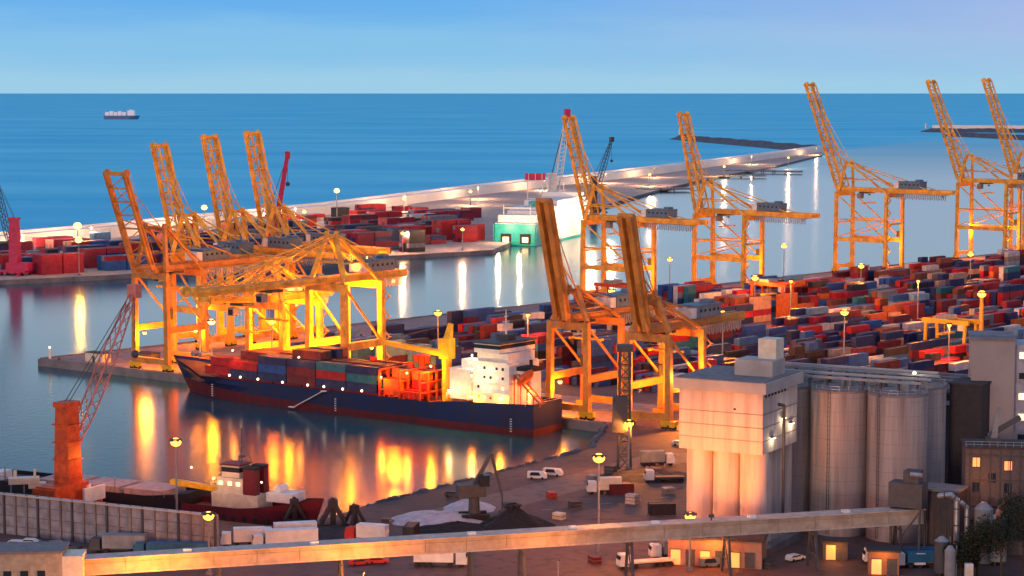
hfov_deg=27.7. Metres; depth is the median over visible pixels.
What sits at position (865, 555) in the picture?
truck
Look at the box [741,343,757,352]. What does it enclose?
shipping container
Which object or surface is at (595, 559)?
cargo stack
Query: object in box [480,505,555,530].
material heap
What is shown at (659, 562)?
truck
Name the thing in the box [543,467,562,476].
parked car
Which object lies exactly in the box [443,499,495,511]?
material heap
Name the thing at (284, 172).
harbour crane
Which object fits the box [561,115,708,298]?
gantry crane
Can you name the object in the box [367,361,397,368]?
shipping container
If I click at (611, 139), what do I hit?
harbour crane
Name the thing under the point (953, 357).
shipping container
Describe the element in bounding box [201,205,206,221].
light mast
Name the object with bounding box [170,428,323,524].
tugboat
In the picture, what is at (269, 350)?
shipping container
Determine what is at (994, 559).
process tank
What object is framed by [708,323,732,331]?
shipping container
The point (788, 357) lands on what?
shipping container
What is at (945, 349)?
shipping container
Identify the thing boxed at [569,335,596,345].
shipping container
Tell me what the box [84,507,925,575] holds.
conveyor gallery
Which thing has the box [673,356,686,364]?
shipping container
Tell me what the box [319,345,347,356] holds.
shipping container
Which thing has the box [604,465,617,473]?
cargo stack
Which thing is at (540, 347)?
shipping container
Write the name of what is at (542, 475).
parked car
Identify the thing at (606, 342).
shipping container
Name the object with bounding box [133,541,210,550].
truck
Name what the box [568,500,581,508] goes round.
cargo stack
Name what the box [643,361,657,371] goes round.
shipping container
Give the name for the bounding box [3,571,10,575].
window
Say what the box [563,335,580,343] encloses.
shipping container
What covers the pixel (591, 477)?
cargo stack
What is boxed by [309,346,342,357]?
shipping container
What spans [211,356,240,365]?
shipping container
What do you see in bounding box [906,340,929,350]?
shipping container
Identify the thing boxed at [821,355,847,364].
shipping container
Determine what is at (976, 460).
window
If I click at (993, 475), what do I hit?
window
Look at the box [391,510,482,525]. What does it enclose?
material heap
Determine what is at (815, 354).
shipping container
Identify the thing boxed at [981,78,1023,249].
gantry crane
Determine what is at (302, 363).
shipping container
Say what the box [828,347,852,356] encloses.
shipping container
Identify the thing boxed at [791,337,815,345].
shipping container
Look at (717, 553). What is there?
door
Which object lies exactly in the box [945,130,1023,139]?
breakwater
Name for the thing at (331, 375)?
shipping container
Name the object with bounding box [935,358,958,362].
shipping container
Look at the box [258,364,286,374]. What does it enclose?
shipping container
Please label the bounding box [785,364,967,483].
storage shed
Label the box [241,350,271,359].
shipping container
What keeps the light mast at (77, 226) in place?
on the mole
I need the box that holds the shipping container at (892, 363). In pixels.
[873,359,899,368]
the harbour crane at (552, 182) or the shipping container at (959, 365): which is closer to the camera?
the shipping container at (959, 365)
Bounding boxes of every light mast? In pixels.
[73,223,81,236]
[75,237,81,274]
[169,438,182,509]
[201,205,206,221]
[201,511,215,574]
[207,319,215,355]
[268,320,275,348]
[334,188,339,216]
[434,310,441,347]
[525,312,530,336]
[591,453,606,554]
[607,288,615,329]
[623,419,634,469]
[667,257,672,283]
[683,511,696,570]
[721,309,725,354]
[751,275,758,296]
[781,244,786,277]
[788,279,792,308]
[840,309,849,354]
[916,279,920,318]
[946,322,951,361]
[967,252,973,278]
[976,291,986,330]
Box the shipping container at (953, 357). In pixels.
[941,356,959,360]
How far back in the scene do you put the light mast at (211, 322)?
696.99 m
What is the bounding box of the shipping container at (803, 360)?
[785,358,809,362]
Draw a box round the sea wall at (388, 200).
[0,145,823,240]
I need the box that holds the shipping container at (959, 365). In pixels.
[948,360,968,370]
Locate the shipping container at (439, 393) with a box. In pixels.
[433,387,440,395]
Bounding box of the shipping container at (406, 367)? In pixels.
[401,366,420,370]
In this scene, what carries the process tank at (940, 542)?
on the ground
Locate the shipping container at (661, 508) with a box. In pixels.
[648,502,675,514]
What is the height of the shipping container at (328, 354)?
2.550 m
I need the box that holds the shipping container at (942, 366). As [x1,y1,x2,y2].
[934,361,953,371]
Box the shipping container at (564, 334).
[545,332,572,337]
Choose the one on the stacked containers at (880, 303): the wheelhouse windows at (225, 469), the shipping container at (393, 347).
the shipping container at (393, 347)
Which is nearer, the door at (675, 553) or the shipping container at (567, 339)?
the door at (675, 553)
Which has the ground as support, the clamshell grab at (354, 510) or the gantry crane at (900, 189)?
the clamshell grab at (354, 510)
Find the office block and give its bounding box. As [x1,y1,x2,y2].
[968,330,1023,439]
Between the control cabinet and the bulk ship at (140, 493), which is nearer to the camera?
the control cabinet
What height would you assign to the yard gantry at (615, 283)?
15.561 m
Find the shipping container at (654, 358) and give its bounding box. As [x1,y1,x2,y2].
[645,356,658,361]
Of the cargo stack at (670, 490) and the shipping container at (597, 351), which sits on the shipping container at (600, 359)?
the shipping container at (597, 351)
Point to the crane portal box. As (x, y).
(534, 176)
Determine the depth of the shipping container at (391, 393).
621.55 m
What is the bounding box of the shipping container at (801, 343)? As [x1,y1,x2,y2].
[795,340,820,346]
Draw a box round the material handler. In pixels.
[456,452,503,520]
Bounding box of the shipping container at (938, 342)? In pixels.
[925,337,948,347]
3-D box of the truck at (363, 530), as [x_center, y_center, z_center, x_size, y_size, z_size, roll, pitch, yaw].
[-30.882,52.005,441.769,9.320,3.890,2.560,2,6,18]
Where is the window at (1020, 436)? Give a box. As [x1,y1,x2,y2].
[1018,434,1023,439]
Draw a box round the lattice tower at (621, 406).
[612,344,633,469]
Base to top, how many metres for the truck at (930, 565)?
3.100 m
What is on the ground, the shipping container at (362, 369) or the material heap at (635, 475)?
the material heap at (635, 475)
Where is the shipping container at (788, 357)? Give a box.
[784,354,793,360]
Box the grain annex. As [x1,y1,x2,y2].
[948,377,991,484]
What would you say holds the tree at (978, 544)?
on the ground
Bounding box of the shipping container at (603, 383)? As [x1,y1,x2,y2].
[593,379,610,386]
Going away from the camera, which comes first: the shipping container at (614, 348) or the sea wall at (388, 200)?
the shipping container at (614, 348)
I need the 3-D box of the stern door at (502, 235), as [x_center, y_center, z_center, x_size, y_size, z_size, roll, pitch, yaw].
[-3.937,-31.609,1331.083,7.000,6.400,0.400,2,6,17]
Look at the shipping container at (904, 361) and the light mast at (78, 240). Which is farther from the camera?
the light mast at (78, 240)
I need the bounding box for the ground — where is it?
[0,299,1023,575]
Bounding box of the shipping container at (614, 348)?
[613,343,635,353]
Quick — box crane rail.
[58,255,986,430]
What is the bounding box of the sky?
[0,0,1023,92]
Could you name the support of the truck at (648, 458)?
on the dirt road
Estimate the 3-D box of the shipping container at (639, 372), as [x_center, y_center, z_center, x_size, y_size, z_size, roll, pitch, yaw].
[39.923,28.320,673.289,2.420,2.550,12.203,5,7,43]
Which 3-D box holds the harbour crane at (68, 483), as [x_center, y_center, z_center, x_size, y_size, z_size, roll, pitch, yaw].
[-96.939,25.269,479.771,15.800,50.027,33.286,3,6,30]
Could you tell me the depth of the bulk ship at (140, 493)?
480.07 m
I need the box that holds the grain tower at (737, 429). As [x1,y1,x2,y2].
[657,337,803,555]
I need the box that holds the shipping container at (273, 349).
[257,348,289,350]
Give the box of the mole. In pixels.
[0,152,821,284]
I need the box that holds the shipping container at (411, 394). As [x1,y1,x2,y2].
[404,388,423,398]
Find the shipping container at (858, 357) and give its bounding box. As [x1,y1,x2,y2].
[842,352,868,362]
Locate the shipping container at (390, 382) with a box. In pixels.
[383,378,403,388]
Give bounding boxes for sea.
[0,93,1023,519]
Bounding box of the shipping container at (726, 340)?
[708,337,732,344]
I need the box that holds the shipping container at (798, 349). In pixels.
[789,345,804,354]
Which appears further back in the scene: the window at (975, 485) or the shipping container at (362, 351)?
the shipping container at (362, 351)
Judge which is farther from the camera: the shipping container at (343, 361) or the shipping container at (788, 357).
the shipping container at (788, 357)
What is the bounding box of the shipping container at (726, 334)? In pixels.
[708,330,732,338]
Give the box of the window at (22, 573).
[20,571,27,575]
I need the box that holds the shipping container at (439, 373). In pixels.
[421,368,440,378]
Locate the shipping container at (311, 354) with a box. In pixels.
[292,348,325,359]
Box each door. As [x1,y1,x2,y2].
[501,234,510,241]
[520,234,530,243]
[670,548,680,563]
[685,549,695,564]
[700,550,709,556]
[715,551,724,566]
[731,552,739,567]
[744,552,754,568]
[826,544,835,559]
[871,558,881,573]
[887,559,896,574]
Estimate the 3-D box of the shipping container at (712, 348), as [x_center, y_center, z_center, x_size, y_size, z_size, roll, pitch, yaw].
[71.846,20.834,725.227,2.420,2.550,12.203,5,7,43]
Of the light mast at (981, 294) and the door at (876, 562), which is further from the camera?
the light mast at (981, 294)
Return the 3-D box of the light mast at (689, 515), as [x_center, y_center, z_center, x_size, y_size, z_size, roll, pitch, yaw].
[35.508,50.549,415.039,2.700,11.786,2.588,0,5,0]
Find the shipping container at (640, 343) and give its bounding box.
[635,340,643,346]
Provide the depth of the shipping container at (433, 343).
734.96 m
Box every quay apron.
[47,255,985,367]
[134,358,656,423]
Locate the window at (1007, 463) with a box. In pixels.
[1004,461,1011,470]
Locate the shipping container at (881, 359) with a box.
[871,357,896,364]
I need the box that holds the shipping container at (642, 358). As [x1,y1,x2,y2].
[636,356,644,361]
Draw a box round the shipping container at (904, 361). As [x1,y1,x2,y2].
[896,357,910,366]
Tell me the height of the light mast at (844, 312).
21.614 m
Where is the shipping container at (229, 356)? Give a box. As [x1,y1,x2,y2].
[218,355,240,357]
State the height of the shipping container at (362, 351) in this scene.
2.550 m
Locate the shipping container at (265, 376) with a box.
[258,372,286,382]
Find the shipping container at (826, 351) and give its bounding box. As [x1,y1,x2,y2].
[820,346,841,356]
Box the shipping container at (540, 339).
[533,335,545,343]
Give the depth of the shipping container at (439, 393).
622.83 m
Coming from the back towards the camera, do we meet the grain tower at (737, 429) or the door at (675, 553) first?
the grain tower at (737, 429)
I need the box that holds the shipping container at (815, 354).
[805,349,824,358]
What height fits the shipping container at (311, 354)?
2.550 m
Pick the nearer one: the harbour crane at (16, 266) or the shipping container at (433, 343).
the shipping container at (433, 343)
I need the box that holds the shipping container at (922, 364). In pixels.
[908,359,933,369]
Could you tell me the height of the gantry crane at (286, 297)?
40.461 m
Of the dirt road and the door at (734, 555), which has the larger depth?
the dirt road
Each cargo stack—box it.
[381,517,390,525]
[545,491,557,499]
[552,511,566,520]
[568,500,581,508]
[586,474,597,481]
[587,554,601,565]
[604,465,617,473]
[624,493,638,504]
[661,486,674,494]
[763,557,775,568]
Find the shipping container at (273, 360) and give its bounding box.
[258,355,290,365]
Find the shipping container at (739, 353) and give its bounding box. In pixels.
[723,349,749,357]
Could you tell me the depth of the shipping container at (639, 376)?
666.55 m
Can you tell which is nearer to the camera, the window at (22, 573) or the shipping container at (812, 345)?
the window at (22, 573)
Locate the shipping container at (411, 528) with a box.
[403,521,419,534]
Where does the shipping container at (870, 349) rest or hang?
on the stacked containers at (880, 303)
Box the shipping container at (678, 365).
[673,364,685,367]
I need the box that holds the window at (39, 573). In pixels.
[37,571,44,575]
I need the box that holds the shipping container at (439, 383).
[433,378,440,387]
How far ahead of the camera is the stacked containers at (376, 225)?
1257.16 m
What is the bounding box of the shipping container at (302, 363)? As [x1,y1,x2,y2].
[287,358,320,368]
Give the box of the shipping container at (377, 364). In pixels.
[357,362,392,373]
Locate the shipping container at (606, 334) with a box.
[595,332,617,336]
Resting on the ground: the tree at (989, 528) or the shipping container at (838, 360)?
the tree at (989, 528)
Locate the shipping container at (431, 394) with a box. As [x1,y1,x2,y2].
[412,388,432,397]
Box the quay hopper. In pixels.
[8,469,45,494]
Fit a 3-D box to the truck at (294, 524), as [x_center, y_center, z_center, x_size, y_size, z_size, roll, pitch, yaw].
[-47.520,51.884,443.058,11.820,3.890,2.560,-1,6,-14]
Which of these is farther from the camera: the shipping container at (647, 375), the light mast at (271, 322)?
the light mast at (271, 322)
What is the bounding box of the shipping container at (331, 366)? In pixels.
[316,361,349,372]
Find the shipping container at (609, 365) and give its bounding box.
[591,361,612,368]
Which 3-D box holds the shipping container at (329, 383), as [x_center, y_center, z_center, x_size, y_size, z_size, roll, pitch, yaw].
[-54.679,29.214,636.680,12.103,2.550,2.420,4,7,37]
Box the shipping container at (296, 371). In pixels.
[287,367,315,377]
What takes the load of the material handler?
on the ground
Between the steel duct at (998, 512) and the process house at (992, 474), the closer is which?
the steel duct at (998, 512)
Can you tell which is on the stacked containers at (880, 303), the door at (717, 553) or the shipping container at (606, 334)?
the shipping container at (606, 334)
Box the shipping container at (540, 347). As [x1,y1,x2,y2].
[533,343,545,350]
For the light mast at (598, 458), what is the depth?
428.43 m
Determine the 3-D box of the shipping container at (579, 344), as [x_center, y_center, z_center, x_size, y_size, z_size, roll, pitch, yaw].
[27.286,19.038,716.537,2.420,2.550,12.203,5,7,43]
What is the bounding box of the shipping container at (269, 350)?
[254,349,284,352]
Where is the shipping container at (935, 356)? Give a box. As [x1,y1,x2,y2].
[925,352,940,360]
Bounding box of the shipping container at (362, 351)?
[353,348,370,354]
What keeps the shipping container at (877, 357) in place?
on the stacked containers at (880, 303)
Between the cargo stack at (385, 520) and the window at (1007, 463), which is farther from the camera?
the cargo stack at (385, 520)
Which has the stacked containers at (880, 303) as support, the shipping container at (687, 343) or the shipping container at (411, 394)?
the shipping container at (687, 343)
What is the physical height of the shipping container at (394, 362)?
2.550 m
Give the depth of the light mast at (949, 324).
697.30 m
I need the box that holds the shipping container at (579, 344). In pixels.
[577,338,604,347]
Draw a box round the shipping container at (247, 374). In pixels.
[230,369,257,379]
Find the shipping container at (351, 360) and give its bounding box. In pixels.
[337,358,366,361]
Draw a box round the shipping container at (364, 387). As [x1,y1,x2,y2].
[346,381,381,392]
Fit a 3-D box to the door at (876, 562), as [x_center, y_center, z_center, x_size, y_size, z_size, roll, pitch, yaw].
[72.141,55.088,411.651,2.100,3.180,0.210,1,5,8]
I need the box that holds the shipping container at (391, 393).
[384,387,403,396]
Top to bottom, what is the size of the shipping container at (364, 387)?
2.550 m
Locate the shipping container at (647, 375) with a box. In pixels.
[643,373,653,378]
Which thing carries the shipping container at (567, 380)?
on the ground
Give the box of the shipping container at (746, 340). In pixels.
[734,335,759,345]
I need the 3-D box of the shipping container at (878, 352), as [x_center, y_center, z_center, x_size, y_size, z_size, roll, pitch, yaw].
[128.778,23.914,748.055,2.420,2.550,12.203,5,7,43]
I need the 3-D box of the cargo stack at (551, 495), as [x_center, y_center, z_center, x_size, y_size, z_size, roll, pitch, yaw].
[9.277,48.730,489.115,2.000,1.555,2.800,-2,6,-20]
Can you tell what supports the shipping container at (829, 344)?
on the stacked containers at (880, 303)
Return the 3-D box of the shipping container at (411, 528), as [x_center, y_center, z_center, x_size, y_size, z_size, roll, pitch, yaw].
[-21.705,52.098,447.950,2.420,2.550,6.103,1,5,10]
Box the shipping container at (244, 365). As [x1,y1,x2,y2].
[230,360,258,370]
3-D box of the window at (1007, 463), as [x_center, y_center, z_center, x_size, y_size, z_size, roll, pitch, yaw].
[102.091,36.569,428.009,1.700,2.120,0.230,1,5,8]
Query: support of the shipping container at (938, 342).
on the stacked containers at (880, 303)
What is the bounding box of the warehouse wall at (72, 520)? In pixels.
[0,492,218,546]
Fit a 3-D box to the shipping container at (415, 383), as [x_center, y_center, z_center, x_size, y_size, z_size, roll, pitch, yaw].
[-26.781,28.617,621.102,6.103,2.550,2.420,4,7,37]
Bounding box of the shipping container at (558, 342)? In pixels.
[554,337,565,346]
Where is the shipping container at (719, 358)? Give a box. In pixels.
[696,354,723,362]
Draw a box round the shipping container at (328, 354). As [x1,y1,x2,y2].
[298,348,331,358]
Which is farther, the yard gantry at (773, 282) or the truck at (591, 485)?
the yard gantry at (773, 282)
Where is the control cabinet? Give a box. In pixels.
[964,563,973,575]
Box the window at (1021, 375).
[1019,373,1023,380]
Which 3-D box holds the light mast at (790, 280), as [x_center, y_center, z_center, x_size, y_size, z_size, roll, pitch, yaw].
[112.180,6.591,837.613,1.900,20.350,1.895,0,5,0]
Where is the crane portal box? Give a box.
[525,173,544,199]
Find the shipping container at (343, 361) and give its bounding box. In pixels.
[327,359,360,363]
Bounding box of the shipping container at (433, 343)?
[429,338,457,347]
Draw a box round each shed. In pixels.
[85,351,110,362]
[139,351,160,357]
[668,534,768,568]
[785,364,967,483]
[821,536,849,559]
[866,544,901,574]
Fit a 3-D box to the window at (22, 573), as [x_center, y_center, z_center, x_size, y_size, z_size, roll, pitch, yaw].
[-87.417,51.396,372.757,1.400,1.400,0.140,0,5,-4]
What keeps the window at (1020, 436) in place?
in the office block
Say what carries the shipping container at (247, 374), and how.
on the container ship at (493, 386)
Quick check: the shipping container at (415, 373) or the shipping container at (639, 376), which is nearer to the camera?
the shipping container at (415, 373)
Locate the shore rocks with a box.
[359,424,607,507]
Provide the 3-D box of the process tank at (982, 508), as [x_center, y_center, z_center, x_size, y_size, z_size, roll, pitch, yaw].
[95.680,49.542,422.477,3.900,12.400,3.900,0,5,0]
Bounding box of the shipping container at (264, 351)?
[251,349,278,352]
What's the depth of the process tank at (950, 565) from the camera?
405.94 m
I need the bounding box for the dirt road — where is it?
[432,453,686,513]
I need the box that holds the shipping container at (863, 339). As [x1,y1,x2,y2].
[851,334,874,344]
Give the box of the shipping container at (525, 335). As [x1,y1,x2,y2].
[521,332,545,336]
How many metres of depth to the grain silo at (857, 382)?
458.31 m
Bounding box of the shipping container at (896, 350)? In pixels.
[884,345,908,355]
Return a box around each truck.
[89,533,147,552]
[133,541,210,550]
[220,526,264,545]
[251,527,317,543]
[265,520,316,528]
[344,522,388,538]
[414,552,467,567]
[586,476,621,494]
[616,552,674,568]
[640,449,674,466]
[644,469,684,481]
[648,540,667,557]
[862,546,933,562]
[899,550,963,568]
[914,553,975,567]
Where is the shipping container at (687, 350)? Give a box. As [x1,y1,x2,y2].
[673,347,690,356]
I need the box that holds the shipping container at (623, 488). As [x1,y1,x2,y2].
[609,482,633,494]
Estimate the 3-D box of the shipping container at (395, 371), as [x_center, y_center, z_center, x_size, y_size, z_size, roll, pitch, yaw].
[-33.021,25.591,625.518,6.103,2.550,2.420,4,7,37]
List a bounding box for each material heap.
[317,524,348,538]
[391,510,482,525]
[420,521,485,533]
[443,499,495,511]
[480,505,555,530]
[600,469,686,483]
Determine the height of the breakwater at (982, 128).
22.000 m
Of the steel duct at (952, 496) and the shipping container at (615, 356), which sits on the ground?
the steel duct at (952, 496)
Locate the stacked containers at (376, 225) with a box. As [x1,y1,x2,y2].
[0,203,484,274]
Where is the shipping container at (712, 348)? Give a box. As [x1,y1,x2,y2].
[706,342,730,352]
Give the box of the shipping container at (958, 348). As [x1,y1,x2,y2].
[949,343,968,353]
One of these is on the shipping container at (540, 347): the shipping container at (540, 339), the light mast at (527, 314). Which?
the shipping container at (540, 339)
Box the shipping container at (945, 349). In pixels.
[932,345,951,354]
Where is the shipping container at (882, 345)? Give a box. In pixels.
[877,339,900,349]
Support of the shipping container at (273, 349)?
on the shipping container
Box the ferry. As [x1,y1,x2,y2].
[493,182,589,245]
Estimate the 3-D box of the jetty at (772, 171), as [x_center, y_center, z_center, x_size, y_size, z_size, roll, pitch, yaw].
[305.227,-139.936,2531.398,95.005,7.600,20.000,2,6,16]
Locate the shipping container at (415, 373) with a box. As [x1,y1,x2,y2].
[412,370,432,380]
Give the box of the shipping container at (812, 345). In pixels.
[803,341,818,350]
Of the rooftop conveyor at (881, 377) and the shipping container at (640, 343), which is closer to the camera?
the rooftop conveyor at (881, 377)
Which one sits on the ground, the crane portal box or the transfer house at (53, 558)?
the transfer house at (53, 558)
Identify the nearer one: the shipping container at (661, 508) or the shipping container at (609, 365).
the shipping container at (661, 508)
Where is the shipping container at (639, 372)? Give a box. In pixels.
[633,369,649,379]
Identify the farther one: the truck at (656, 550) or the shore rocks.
the shore rocks
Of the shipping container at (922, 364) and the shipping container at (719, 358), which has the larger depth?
the shipping container at (719, 358)
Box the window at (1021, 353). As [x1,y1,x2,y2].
[1019,352,1023,359]
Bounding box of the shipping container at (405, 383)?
[392,377,411,386]
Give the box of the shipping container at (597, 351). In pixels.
[591,346,612,356]
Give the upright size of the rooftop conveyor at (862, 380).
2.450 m
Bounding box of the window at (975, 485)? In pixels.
[972,482,979,491]
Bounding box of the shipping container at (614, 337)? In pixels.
[597,334,617,342]
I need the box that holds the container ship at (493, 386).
[173,309,561,436]
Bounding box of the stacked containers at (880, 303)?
[290,248,1023,391]
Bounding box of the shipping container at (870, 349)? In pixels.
[850,345,875,353]
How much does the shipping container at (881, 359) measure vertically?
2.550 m
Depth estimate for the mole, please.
1776.81 m
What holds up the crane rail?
on the quay apron at (125, 357)
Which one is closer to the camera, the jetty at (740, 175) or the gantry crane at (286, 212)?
the gantry crane at (286, 212)
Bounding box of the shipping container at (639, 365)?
[636,360,658,369]
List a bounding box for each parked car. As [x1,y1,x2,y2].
[8,539,24,541]
[23,538,40,541]
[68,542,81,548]
[348,559,370,566]
[368,557,388,564]
[444,490,455,496]
[503,501,521,508]
[527,471,546,479]
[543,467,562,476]
[672,440,678,445]
[698,557,719,567]
[785,553,805,561]
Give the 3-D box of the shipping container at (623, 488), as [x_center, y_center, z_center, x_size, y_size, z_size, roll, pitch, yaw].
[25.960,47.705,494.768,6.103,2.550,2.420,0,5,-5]
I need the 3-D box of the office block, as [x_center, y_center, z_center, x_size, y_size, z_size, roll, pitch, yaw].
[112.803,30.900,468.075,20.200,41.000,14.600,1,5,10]
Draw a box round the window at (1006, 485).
[1003,483,1011,492]
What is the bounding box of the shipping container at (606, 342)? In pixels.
[591,338,612,348]
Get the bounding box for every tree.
[942,541,980,575]
[953,521,1008,575]
[971,501,1023,575]
[995,492,1023,573]
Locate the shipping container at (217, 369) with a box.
[205,364,229,375]
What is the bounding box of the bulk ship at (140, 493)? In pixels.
[0,466,210,509]
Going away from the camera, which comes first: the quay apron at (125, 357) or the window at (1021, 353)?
the window at (1021, 353)
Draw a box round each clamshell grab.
[282,497,306,521]
[319,497,346,525]
[345,503,364,525]
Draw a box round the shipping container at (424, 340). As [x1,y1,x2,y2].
[406,337,428,343]
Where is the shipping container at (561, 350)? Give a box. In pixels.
[556,346,572,354]
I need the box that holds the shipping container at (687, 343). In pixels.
[673,340,693,347]
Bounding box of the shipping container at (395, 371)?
[392,368,412,377]
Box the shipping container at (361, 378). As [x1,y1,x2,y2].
[346,373,381,384]
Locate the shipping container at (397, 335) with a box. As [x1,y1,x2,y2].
[376,333,403,340]
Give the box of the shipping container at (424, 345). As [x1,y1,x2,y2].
[406,344,431,354]
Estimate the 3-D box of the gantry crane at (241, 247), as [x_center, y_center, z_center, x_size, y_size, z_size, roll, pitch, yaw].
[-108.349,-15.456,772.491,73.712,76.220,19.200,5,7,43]
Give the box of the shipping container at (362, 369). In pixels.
[346,364,381,375]
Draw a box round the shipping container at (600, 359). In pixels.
[591,354,612,363]
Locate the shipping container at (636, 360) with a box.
[614,358,641,368]
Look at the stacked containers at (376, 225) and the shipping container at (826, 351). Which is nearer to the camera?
the shipping container at (826, 351)
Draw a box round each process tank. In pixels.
[934,536,950,575]
[944,545,956,575]
[974,501,992,563]
[988,513,1006,565]
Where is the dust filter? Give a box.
[888,468,927,549]
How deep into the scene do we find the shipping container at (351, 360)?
641.26 m
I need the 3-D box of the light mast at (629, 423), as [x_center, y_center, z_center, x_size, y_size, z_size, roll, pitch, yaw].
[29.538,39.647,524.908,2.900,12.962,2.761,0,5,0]
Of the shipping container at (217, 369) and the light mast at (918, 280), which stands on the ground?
the light mast at (918, 280)
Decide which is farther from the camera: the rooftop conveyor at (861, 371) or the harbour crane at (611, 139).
the harbour crane at (611, 139)
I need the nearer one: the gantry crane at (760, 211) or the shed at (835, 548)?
the shed at (835, 548)
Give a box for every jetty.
[636,187,693,191]
[691,174,766,177]
[723,169,802,173]
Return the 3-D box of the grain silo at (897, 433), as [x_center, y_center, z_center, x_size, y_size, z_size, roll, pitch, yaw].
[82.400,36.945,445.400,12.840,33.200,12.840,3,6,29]
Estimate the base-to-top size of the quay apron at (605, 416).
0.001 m
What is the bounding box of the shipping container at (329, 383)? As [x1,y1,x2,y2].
[316,378,347,389]
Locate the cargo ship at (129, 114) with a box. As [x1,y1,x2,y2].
[104,107,139,118]
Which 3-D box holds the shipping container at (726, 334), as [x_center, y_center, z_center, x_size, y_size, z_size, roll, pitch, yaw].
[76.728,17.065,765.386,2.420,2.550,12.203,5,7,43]
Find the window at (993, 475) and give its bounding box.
[988,473,995,482]
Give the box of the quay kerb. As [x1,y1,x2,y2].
[40,253,996,423]
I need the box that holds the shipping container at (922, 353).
[919,348,943,358]
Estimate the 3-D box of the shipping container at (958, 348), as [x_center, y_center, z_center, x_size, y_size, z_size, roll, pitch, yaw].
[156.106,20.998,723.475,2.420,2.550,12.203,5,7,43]
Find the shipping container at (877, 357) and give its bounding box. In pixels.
[869,354,883,359]
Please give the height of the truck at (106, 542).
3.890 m
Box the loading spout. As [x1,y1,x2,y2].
[985,407,1021,443]
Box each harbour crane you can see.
[0,186,33,276]
[32,284,141,502]
[267,151,289,236]
[546,109,570,190]
[590,137,613,212]
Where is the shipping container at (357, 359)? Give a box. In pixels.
[343,357,372,361]
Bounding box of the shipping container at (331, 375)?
[316,370,345,380]
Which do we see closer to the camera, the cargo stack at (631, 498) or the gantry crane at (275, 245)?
the cargo stack at (631, 498)
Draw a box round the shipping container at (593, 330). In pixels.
[568,329,595,335]
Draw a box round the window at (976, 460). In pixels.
[972,457,979,466]
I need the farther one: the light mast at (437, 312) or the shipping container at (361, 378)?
the light mast at (437, 312)
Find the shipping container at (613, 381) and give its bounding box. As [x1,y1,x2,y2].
[611,378,616,384]
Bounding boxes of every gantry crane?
[103,169,270,372]
[150,142,292,349]
[181,231,408,359]
[198,260,332,350]
[200,134,344,342]
[243,130,389,338]
[535,198,663,420]
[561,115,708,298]
[617,213,746,429]
[677,111,819,286]
[804,82,958,271]
[925,79,1023,258]
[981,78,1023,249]
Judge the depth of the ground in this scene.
446.30 m
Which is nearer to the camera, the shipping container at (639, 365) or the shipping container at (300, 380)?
the shipping container at (300, 380)
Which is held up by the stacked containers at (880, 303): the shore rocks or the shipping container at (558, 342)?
the shipping container at (558, 342)
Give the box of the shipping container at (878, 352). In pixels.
[876,349,881,354]
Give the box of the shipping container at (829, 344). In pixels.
[821,340,843,348]
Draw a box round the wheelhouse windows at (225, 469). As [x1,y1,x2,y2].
[221,465,249,472]
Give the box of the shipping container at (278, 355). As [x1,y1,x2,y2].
[263,354,293,357]
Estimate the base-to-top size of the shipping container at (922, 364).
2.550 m
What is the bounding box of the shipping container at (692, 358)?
[690,353,714,360]
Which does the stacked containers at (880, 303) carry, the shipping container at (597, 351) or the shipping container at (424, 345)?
the shipping container at (424, 345)
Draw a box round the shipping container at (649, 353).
[643,346,658,355]
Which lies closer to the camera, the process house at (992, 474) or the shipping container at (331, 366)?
the process house at (992, 474)
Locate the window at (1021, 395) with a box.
[1018,393,1023,400]
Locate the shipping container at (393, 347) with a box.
[375,339,405,349]
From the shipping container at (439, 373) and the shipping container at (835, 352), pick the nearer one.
the shipping container at (439, 373)
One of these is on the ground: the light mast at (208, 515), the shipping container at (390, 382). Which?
the light mast at (208, 515)
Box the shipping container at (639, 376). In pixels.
[636,372,653,379]
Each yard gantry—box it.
[594,279,626,292]
[749,278,795,296]
[922,314,979,343]
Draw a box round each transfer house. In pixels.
[0,541,86,575]
[917,482,968,545]
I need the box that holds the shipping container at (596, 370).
[578,366,607,376]
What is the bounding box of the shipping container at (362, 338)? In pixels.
[351,336,376,341]
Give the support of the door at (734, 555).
in the shed at (748, 551)
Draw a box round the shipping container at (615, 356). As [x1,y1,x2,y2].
[613,350,635,360]
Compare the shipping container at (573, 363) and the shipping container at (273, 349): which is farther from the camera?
the shipping container at (573, 363)
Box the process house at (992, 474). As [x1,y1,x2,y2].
[961,438,1023,554]
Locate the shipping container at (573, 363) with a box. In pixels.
[571,361,579,367]
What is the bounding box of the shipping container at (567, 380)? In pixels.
[564,376,570,384]
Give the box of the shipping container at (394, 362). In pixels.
[374,359,408,367]
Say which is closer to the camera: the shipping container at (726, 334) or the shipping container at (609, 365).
the shipping container at (609, 365)
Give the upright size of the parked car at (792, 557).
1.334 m
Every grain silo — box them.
[791,377,812,512]
[793,368,833,384]
[809,379,870,536]
[831,372,887,388]
[865,383,928,542]
[887,376,946,482]
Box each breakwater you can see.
[671,129,828,150]
[921,123,1023,132]
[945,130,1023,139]
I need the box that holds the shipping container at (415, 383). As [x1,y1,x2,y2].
[412,379,432,388]
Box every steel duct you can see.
[937,492,960,566]
[960,500,969,538]
[995,502,1014,533]
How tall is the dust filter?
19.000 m
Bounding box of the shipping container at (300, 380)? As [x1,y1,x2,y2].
[287,375,315,385]
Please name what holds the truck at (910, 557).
on the ground
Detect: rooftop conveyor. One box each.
[785,362,938,380]
[785,365,940,381]
[785,369,931,388]
[804,374,921,391]

